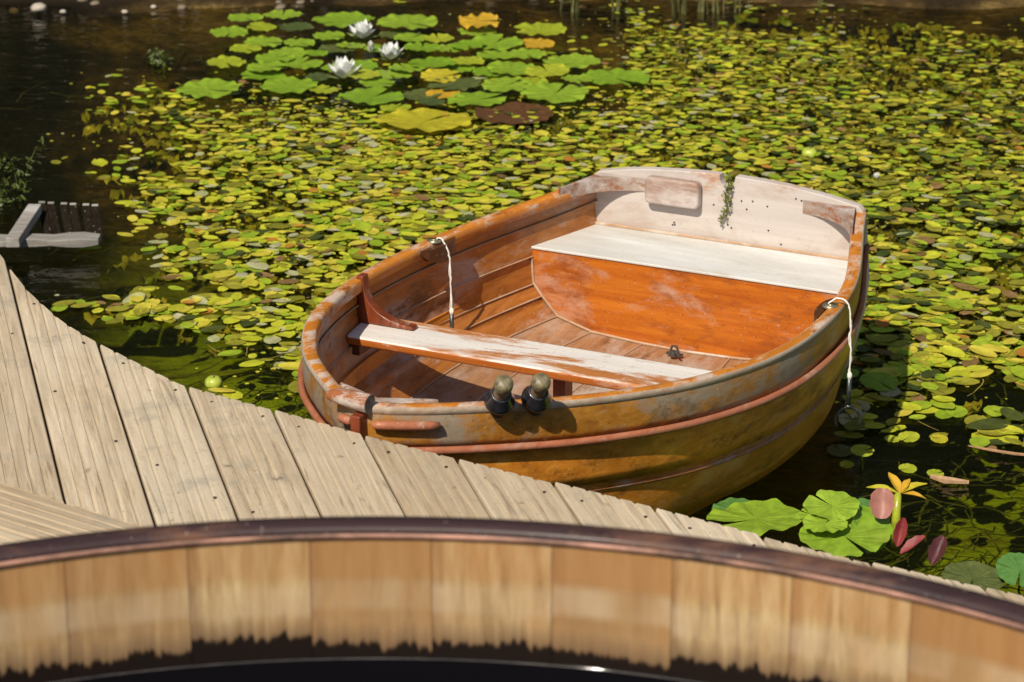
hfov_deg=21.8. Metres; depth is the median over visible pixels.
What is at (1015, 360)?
pondweed leaf
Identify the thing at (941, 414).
pondweed leaf
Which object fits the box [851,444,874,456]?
round leaf
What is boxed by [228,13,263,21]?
lily pad
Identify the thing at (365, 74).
lily pad
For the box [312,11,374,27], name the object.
lily pad
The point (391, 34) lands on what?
lily pad
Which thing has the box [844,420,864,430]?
pondweed leaf
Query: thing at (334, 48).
lily pad
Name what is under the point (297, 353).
pondweed leaf
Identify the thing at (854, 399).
pondweed leaf
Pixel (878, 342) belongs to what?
pondweed leaf
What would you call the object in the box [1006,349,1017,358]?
pondweed leaf
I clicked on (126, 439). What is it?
deck
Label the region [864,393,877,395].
pondweed leaf
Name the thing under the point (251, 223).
floating leaves
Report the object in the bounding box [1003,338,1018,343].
pondweed leaf
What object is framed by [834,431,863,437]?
pondweed leaf
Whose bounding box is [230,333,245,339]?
pondweed leaf
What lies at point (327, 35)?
lily pad
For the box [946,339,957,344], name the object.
pondweed leaf
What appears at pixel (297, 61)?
lily pad
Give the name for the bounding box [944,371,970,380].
pondweed leaf
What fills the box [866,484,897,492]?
stalk leaf
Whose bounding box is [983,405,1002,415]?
pondweed leaf
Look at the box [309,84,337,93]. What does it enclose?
lily pad
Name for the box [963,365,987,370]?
pondweed leaf
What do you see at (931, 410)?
pondweed leaf
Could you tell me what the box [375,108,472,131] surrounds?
lily pad
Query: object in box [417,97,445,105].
lily pad
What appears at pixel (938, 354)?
pondweed leaf
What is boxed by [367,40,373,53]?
water lily
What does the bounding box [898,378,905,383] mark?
pondweed leaf
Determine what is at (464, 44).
lily pad
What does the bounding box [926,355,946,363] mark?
pondweed leaf
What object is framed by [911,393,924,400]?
pondweed leaf
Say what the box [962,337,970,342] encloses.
pondweed leaf
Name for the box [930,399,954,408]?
pondweed leaf
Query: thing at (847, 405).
rowlock
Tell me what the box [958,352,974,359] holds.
pondweed leaf
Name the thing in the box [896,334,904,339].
pondweed leaf
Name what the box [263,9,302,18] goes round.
lily pad
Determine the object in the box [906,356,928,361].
pondweed leaf
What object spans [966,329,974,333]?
pondweed leaf
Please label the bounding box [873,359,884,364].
pondweed leaf
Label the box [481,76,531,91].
lily pad
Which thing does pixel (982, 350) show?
pondweed leaf
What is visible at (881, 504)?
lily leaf
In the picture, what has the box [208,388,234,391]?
pondweed leaf
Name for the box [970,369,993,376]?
pondweed leaf
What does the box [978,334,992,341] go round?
pondweed leaf
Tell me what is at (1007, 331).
pondweed leaf
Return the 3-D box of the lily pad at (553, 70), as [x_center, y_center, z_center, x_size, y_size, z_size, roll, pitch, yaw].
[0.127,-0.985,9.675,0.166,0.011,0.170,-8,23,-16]
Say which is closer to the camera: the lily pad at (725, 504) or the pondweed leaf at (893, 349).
the lily pad at (725, 504)
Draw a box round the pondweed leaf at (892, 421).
[885,417,899,424]
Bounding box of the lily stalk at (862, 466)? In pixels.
[861,456,863,469]
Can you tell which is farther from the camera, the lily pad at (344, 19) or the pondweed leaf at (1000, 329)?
the lily pad at (344, 19)
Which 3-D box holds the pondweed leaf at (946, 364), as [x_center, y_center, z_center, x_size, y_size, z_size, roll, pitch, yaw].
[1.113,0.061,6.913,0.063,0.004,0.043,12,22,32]
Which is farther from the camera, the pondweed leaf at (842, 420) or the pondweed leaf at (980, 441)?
the pondweed leaf at (842, 420)
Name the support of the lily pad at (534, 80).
on the water at (522, 33)
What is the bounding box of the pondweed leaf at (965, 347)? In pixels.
[954,345,968,349]
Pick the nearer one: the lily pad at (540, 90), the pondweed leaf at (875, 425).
the pondweed leaf at (875, 425)
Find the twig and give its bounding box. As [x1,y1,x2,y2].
[968,445,1023,455]
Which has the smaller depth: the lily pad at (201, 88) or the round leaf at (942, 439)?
the round leaf at (942, 439)
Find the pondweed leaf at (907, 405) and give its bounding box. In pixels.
[897,402,921,409]
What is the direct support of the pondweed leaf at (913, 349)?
on the water at (522, 33)
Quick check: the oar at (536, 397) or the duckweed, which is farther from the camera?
the duckweed
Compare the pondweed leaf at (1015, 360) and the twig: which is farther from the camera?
the pondweed leaf at (1015, 360)
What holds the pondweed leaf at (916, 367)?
on the water at (522, 33)
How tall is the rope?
0.310 m
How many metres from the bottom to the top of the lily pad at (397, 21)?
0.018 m
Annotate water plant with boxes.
[0,136,44,211]
[145,47,173,78]
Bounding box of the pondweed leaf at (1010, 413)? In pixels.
[1000,407,1023,420]
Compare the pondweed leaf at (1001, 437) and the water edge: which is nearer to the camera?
the water edge
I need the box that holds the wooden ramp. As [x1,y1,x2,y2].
[0,201,103,247]
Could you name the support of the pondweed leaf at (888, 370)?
on the water at (522, 33)
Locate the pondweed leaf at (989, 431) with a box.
[977,428,1009,434]
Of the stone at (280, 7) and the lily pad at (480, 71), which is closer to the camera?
the lily pad at (480, 71)
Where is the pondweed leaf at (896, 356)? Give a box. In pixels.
[890,354,902,359]
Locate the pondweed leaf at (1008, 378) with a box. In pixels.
[1004,374,1019,382]
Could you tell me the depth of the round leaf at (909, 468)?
6.26 m
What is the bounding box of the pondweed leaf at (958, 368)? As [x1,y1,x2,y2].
[949,366,965,371]
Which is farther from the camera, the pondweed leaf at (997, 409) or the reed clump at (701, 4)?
the reed clump at (701, 4)
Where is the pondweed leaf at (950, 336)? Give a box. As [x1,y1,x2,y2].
[945,334,959,339]
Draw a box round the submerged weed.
[0,39,1023,594]
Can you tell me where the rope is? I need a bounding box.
[436,237,453,327]
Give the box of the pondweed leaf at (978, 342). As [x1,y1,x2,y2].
[973,340,987,346]
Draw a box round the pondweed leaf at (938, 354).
[929,353,944,357]
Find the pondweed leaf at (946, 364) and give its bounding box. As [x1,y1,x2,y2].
[934,362,951,366]
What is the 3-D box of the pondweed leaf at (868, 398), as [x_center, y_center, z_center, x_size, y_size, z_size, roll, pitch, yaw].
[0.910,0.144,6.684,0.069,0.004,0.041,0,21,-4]
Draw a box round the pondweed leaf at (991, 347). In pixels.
[980,344,1007,351]
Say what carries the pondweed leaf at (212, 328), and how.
on the water at (522, 33)
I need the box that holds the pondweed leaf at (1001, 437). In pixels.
[971,432,1018,442]
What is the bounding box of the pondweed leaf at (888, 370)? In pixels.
[867,367,901,376]
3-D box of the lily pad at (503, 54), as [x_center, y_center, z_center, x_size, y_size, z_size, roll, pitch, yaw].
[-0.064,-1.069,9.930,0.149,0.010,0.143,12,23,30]
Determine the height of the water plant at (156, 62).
0.109 m
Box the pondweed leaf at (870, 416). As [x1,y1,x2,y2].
[855,413,877,418]
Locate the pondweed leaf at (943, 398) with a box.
[933,395,954,401]
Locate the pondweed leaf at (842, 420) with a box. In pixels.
[838,415,858,424]
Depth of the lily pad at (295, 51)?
9.97 m
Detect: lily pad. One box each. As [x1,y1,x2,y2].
[176,78,239,97]
[207,55,246,67]
[210,25,247,37]
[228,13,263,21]
[229,44,261,52]
[241,70,285,79]
[244,35,282,46]
[246,61,285,71]
[247,21,276,30]
[254,52,295,61]
[260,76,318,92]
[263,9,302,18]
[267,47,308,56]
[279,22,313,30]
[280,56,322,68]
[284,38,314,46]
[301,50,327,55]
[305,72,330,80]
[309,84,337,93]
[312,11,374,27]
[313,31,344,39]
[319,44,355,52]
[320,62,334,71]
[336,41,365,47]
[338,87,403,104]
[348,69,380,78]
[349,59,377,70]
[359,78,394,87]
[364,44,398,51]
[374,69,411,78]
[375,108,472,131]
[377,14,437,29]
[377,29,420,38]
[380,103,410,110]
[388,63,423,71]
[393,33,424,41]
[403,88,440,99]
[404,42,440,51]
[408,56,455,69]
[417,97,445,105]
[420,69,460,82]
[423,33,453,42]
[426,88,459,98]
[428,75,480,90]
[433,44,464,51]
[443,64,474,72]
[447,91,505,105]
[450,40,485,49]
[452,56,484,64]
[458,26,495,35]
[459,12,498,28]
[472,34,522,50]
[472,67,507,76]
[475,102,553,124]
[476,50,515,58]
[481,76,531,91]
[486,60,533,75]
[509,48,545,58]
[512,76,547,84]
[514,22,566,35]
[520,81,588,103]
[522,38,554,48]
[525,64,569,77]
[542,53,600,68]
[561,75,592,82]
[582,68,649,85]
[706,498,802,535]
[712,497,752,522]
[798,508,809,547]
[798,517,890,558]
[803,489,859,550]
[803,514,847,551]
[849,498,869,559]
[942,561,1004,591]
[996,552,1023,586]
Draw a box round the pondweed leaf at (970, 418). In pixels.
[964,414,985,423]
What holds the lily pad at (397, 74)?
on the water at (522, 33)
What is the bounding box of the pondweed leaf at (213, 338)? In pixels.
[207,335,219,341]
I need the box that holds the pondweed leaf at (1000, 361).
[992,360,1005,362]
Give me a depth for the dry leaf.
6.18 m
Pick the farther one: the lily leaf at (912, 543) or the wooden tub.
the lily leaf at (912, 543)
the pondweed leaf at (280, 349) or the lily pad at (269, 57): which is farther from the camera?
the lily pad at (269, 57)
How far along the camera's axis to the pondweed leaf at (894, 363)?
6.91 m
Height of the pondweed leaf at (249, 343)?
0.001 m
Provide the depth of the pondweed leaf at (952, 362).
6.93 m
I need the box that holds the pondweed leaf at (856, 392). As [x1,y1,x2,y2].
[851,389,862,396]
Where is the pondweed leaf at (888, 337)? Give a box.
[871,334,897,341]
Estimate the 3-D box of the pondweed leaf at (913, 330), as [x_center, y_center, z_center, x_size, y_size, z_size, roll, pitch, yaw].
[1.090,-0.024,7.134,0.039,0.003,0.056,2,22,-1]
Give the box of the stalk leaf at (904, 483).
[901,479,909,491]
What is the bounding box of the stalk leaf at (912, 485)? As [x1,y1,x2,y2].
[901,482,926,492]
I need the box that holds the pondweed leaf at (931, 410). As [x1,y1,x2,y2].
[914,407,939,412]
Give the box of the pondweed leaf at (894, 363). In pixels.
[888,361,901,364]
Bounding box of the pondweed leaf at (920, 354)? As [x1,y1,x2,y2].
[907,351,933,357]
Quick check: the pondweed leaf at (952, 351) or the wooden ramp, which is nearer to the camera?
the pondweed leaf at (952, 351)
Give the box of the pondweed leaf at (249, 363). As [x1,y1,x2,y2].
[239,360,263,366]
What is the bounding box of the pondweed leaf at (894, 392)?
[879,386,900,396]
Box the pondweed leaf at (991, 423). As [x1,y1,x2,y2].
[966,418,1010,428]
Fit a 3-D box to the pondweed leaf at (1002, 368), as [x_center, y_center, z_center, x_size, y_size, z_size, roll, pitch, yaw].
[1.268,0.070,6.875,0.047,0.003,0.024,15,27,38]
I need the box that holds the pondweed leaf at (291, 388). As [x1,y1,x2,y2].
[288,381,297,392]
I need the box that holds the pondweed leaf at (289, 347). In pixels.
[280,344,298,350]
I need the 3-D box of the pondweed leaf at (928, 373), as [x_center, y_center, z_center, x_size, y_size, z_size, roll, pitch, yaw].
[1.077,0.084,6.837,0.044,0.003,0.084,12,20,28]
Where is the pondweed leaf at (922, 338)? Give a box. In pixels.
[915,335,928,341]
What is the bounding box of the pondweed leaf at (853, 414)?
[850,410,865,418]
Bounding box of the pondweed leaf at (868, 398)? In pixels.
[860,396,882,400]
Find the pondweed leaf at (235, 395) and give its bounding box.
[222,391,242,398]
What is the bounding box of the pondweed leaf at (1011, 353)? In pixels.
[1000,351,1015,356]
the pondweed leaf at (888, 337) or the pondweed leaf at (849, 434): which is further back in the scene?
the pondweed leaf at (888, 337)
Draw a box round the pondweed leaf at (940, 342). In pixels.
[931,340,951,345]
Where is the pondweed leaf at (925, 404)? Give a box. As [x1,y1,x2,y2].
[910,401,931,408]
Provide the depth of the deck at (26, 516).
4.69 m
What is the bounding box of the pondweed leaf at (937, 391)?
[928,389,945,393]
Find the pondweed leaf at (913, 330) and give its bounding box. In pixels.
[911,328,924,335]
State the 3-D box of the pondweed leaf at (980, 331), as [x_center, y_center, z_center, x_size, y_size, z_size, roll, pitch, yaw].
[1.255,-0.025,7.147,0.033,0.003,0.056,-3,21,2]
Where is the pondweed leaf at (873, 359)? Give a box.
[860,357,881,361]
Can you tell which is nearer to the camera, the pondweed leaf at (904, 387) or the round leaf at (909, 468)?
the round leaf at (909, 468)
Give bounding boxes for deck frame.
[26,348,59,484]
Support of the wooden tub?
on the deck at (26, 516)
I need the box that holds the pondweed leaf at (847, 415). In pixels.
[838,413,855,417]
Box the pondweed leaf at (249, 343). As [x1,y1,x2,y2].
[241,342,255,344]
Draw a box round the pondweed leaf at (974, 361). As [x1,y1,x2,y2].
[962,356,978,366]
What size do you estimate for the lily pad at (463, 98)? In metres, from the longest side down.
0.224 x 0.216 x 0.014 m
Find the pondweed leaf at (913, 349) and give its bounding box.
[901,345,917,353]
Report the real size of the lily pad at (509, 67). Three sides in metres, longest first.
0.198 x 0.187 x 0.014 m
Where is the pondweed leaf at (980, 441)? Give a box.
[969,436,989,446]
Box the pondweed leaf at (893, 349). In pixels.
[887,347,900,353]
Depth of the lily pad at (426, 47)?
10.04 m
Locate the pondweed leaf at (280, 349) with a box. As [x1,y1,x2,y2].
[273,347,287,350]
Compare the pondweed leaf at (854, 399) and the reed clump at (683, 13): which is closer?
the pondweed leaf at (854, 399)
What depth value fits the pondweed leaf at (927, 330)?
7.15 m
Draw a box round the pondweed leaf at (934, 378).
[911,372,937,380]
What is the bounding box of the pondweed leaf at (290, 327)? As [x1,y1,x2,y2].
[285,325,295,329]
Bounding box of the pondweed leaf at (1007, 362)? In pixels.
[997,356,1019,364]
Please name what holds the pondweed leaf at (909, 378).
on the water at (522, 33)
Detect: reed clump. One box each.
[559,0,578,18]
[611,0,619,19]
[671,0,685,22]
[697,0,718,21]
[723,0,748,17]
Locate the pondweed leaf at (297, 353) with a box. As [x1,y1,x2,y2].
[285,350,301,355]
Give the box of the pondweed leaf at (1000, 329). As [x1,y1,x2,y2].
[985,327,1006,330]
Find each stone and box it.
[9,8,19,12]
[30,3,46,12]
[90,0,99,4]
[177,4,186,9]
[240,8,248,11]
[275,4,285,9]
[296,0,304,3]
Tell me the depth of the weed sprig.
6.72 m
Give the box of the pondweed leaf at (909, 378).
[898,374,916,380]
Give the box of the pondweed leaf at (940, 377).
[935,374,946,379]
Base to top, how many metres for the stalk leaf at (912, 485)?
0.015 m
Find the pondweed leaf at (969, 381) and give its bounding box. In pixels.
[950,377,979,384]
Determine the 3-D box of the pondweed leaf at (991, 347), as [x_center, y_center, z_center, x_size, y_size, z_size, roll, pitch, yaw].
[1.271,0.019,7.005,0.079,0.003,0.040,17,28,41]
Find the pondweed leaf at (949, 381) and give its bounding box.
[940,377,959,382]
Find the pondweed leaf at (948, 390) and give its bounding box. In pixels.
[934,387,955,394]
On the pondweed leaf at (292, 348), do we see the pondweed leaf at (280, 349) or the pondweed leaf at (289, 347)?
the pondweed leaf at (280, 349)
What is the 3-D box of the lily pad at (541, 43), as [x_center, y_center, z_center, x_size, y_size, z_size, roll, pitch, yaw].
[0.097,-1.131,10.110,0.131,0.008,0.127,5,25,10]
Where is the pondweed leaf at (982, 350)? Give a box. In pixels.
[968,345,997,356]
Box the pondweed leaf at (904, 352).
[897,349,911,355]
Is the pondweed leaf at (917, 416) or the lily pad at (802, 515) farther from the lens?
the pondweed leaf at (917, 416)
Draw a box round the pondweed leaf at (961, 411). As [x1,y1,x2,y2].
[946,405,967,416]
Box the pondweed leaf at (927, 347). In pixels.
[911,343,936,348]
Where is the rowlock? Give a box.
[828,297,861,427]
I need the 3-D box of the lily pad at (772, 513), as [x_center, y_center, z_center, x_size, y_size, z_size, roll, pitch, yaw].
[0.508,0.490,5.501,0.201,0.283,0.193,-9,18,-22]
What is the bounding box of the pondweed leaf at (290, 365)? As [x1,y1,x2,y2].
[278,362,299,369]
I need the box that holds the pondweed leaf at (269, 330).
[262,327,279,333]
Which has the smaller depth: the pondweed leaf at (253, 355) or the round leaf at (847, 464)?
the round leaf at (847, 464)
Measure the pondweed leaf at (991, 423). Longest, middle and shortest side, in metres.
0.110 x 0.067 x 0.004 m
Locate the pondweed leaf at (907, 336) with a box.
[903,333,910,339]
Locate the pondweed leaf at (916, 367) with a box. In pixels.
[911,364,931,370]
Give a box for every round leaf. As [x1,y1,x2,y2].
[827,444,851,456]
[840,460,853,467]
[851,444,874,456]
[860,372,897,390]
[885,435,899,441]
[898,431,919,441]
[898,463,916,472]
[927,469,943,475]
[930,434,947,442]
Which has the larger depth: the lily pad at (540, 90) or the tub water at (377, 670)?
the lily pad at (540, 90)
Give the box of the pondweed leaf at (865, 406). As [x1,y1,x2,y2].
[845,400,869,410]
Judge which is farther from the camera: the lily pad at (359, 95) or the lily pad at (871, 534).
the lily pad at (359, 95)
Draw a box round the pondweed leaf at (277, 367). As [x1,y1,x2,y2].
[274,361,286,369]
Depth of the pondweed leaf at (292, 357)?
6.97 m
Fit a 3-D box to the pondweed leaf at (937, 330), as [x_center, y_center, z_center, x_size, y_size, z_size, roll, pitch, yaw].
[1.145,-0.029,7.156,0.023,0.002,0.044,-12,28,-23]
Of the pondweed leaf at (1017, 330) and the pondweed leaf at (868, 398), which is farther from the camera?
the pondweed leaf at (1017, 330)
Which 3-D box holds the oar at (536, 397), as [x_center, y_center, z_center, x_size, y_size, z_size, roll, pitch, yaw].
[0.027,0.194,5.334,0.061,0.398,0.365,-4,20,-10]
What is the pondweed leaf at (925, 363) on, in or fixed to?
on the water at (522, 33)
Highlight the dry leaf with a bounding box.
[930,474,968,483]
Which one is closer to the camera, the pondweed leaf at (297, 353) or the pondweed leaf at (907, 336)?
the pondweed leaf at (297, 353)
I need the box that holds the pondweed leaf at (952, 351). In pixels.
[940,345,965,357]
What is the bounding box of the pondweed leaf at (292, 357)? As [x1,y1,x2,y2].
[283,354,299,359]
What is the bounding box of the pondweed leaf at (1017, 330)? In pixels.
[1012,328,1022,333]
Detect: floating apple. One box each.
[205,373,222,392]
[802,145,816,161]
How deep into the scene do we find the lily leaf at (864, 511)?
5.44 m
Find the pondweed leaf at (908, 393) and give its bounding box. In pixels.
[900,391,918,395]
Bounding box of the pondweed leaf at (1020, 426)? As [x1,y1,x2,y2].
[1010,424,1023,427]
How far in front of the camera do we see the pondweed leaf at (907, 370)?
6.85 m
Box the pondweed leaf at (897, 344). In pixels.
[886,340,909,347]
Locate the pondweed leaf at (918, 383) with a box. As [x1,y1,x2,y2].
[908,380,946,387]
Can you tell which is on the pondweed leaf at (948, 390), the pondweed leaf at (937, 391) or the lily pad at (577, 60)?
the pondweed leaf at (937, 391)
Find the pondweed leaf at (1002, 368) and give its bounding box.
[994,365,1009,370]
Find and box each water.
[5,1,1022,230]
[49,657,702,681]
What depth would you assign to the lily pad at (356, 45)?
10.06 m
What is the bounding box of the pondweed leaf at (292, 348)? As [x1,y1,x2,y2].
[276,345,295,353]
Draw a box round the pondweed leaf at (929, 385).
[921,382,938,389]
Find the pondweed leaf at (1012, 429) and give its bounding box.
[995,425,1023,433]
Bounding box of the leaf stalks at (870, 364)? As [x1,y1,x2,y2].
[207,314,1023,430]
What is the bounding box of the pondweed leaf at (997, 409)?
[992,407,1014,411]
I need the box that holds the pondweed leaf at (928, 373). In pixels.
[921,369,939,377]
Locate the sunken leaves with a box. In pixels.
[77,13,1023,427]
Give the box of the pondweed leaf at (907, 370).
[893,364,913,376]
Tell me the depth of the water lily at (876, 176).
8.47 m
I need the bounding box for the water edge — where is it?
[57,658,694,681]
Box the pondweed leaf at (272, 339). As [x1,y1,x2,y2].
[264,336,280,343]
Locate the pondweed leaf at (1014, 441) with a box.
[1004,437,1021,444]
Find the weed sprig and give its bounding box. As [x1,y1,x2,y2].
[718,172,733,223]
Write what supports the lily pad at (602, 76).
on the water at (522, 33)
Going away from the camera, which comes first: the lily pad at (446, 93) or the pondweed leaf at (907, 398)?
the pondweed leaf at (907, 398)
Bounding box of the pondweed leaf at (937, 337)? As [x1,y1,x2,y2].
[923,333,940,338]
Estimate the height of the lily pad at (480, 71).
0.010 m
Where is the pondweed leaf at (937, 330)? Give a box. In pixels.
[932,327,942,333]
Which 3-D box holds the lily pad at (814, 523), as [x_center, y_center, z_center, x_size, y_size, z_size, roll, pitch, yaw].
[0.640,0.501,5.450,0.092,0.297,0.086,11,27,30]
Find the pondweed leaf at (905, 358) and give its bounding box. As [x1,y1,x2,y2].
[903,356,915,364]
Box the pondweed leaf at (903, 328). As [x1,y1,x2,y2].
[890,325,911,331]
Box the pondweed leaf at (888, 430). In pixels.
[881,429,895,431]
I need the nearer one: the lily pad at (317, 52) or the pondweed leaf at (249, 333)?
the pondweed leaf at (249, 333)
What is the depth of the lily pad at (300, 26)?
10.32 m
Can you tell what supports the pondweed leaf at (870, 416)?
on the water at (522, 33)
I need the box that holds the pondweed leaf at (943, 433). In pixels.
[929,432,947,437]
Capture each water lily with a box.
[324,56,362,79]
[347,19,376,39]
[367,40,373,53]
[378,42,402,60]
[873,173,878,179]
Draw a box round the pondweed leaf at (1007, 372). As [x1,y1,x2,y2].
[1001,366,1012,374]
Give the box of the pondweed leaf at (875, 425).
[864,422,885,428]
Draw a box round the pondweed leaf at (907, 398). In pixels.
[900,396,926,400]
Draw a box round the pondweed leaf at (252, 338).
[240,336,262,340]
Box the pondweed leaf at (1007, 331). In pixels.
[1004,330,1016,335]
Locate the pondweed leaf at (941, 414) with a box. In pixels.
[935,409,955,418]
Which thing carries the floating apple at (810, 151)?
on the water at (522, 33)
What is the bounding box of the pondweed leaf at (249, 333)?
[243,332,255,335]
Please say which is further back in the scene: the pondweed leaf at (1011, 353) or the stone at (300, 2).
the stone at (300, 2)
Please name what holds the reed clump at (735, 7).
on the water at (522, 33)
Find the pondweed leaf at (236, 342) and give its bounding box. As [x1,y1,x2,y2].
[226,340,245,344]
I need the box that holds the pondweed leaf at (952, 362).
[945,360,955,364]
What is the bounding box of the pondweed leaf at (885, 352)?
[873,349,894,355]
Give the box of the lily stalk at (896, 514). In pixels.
[890,491,901,548]
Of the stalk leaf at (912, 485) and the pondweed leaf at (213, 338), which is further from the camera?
the pondweed leaf at (213, 338)
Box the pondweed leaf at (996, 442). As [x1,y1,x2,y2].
[989,438,1010,444]
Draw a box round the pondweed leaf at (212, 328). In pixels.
[199,325,225,331]
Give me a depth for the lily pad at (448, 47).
10.01 m
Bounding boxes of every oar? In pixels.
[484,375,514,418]
[521,373,551,415]
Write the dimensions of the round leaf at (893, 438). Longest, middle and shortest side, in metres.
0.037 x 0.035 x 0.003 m
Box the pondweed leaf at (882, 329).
[871,326,894,332]
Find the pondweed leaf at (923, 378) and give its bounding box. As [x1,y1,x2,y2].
[916,376,933,380]
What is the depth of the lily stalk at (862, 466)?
6.35 m
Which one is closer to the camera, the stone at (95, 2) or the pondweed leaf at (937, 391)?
the pondweed leaf at (937, 391)
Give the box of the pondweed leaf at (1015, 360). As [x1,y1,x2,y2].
[1006,357,1023,362]
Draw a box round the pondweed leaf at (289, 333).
[273,329,294,337]
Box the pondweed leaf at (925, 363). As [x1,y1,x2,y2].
[915,360,930,367]
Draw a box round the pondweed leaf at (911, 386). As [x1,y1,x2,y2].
[905,383,920,389]
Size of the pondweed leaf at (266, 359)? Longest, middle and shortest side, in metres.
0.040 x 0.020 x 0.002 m
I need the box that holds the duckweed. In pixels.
[47,11,1023,409]
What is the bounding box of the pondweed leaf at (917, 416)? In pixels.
[909,414,925,418]
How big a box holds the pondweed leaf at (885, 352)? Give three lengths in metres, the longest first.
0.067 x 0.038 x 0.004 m
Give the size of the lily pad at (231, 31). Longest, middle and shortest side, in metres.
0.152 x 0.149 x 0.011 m
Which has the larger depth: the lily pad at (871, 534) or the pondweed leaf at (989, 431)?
the pondweed leaf at (989, 431)
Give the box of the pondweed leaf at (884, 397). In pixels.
[869,395,895,400]
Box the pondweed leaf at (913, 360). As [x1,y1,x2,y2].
[909,358,933,365]
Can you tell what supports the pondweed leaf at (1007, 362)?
on the water at (522, 33)
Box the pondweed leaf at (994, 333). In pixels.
[985,330,999,336]
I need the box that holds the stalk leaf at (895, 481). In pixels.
[888,472,900,492]
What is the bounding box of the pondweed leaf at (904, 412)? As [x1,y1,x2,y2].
[895,409,912,416]
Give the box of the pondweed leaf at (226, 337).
[224,335,236,340]
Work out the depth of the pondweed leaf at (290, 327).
7.16 m
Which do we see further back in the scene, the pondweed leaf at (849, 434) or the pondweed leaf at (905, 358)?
the pondweed leaf at (905, 358)
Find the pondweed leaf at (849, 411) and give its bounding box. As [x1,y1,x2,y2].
[845,403,860,413]
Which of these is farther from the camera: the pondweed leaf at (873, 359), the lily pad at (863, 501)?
the pondweed leaf at (873, 359)
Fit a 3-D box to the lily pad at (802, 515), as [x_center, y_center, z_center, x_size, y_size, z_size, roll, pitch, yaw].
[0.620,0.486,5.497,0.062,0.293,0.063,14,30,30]
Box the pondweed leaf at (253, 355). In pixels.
[248,353,256,357]
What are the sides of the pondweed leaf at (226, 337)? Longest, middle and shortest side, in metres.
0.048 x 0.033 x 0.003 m
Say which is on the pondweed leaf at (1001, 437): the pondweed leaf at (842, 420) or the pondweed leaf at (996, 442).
the pondweed leaf at (996, 442)
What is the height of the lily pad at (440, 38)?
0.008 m
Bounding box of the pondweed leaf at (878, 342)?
[868,339,888,345]
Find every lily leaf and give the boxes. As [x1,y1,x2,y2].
[851,506,892,552]
[869,488,894,518]
[893,517,907,545]
[900,535,924,553]
[928,535,947,564]
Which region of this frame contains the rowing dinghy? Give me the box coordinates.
[298,167,869,515]
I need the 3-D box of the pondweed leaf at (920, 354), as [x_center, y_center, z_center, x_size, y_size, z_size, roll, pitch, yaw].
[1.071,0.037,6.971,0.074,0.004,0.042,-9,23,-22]
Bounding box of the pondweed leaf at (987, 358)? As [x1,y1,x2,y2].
[977,354,996,360]
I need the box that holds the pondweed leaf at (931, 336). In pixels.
[926,334,936,339]
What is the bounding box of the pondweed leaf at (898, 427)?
[889,425,905,429]
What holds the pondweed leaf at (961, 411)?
on the water at (522, 33)
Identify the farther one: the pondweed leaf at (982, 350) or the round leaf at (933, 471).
the pondweed leaf at (982, 350)
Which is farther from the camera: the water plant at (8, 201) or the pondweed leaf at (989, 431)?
the water plant at (8, 201)
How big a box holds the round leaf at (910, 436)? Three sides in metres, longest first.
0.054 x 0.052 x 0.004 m
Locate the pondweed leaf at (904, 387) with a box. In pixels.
[900,386,923,389]
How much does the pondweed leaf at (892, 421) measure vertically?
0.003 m
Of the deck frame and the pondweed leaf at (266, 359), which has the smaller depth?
the deck frame
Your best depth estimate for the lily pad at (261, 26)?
10.29 m
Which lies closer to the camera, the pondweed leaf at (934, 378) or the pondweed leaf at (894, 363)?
the pondweed leaf at (934, 378)
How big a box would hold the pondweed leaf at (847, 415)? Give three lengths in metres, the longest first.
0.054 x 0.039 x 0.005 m
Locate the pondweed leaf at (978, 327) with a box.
[969,325,983,329]
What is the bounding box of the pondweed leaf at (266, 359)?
[259,358,273,360]
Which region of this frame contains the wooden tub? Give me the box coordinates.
[0,516,1023,681]
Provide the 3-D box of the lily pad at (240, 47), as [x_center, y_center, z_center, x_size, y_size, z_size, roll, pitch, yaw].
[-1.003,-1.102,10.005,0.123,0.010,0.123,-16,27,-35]
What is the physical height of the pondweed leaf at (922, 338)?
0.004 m
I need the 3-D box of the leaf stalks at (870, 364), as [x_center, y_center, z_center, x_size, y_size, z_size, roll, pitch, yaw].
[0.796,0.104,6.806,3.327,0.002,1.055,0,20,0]
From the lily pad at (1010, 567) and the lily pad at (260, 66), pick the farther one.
the lily pad at (260, 66)
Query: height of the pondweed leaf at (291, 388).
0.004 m
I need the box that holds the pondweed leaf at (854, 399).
[842,395,872,403]
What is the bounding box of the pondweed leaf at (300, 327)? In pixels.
[294,323,304,330]
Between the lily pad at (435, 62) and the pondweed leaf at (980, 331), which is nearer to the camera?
the pondweed leaf at (980, 331)
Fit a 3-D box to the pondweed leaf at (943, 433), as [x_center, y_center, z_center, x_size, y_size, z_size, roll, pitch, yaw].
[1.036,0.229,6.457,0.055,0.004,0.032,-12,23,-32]
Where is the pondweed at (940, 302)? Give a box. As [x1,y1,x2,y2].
[50,0,1023,448]
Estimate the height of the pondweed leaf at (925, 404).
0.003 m
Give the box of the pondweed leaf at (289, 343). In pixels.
[279,342,298,344]
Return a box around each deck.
[0,255,1023,603]
[0,484,138,543]
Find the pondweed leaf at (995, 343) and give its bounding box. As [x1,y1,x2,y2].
[988,341,1001,345]
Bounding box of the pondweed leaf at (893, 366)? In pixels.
[882,365,895,367]
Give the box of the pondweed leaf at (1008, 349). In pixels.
[998,345,1009,353]
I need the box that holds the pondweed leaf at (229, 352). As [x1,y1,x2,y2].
[217,350,241,355]
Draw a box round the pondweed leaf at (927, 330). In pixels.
[916,327,931,332]
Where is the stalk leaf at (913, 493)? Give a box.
[902,491,925,498]
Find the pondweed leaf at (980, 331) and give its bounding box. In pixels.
[974,329,984,334]

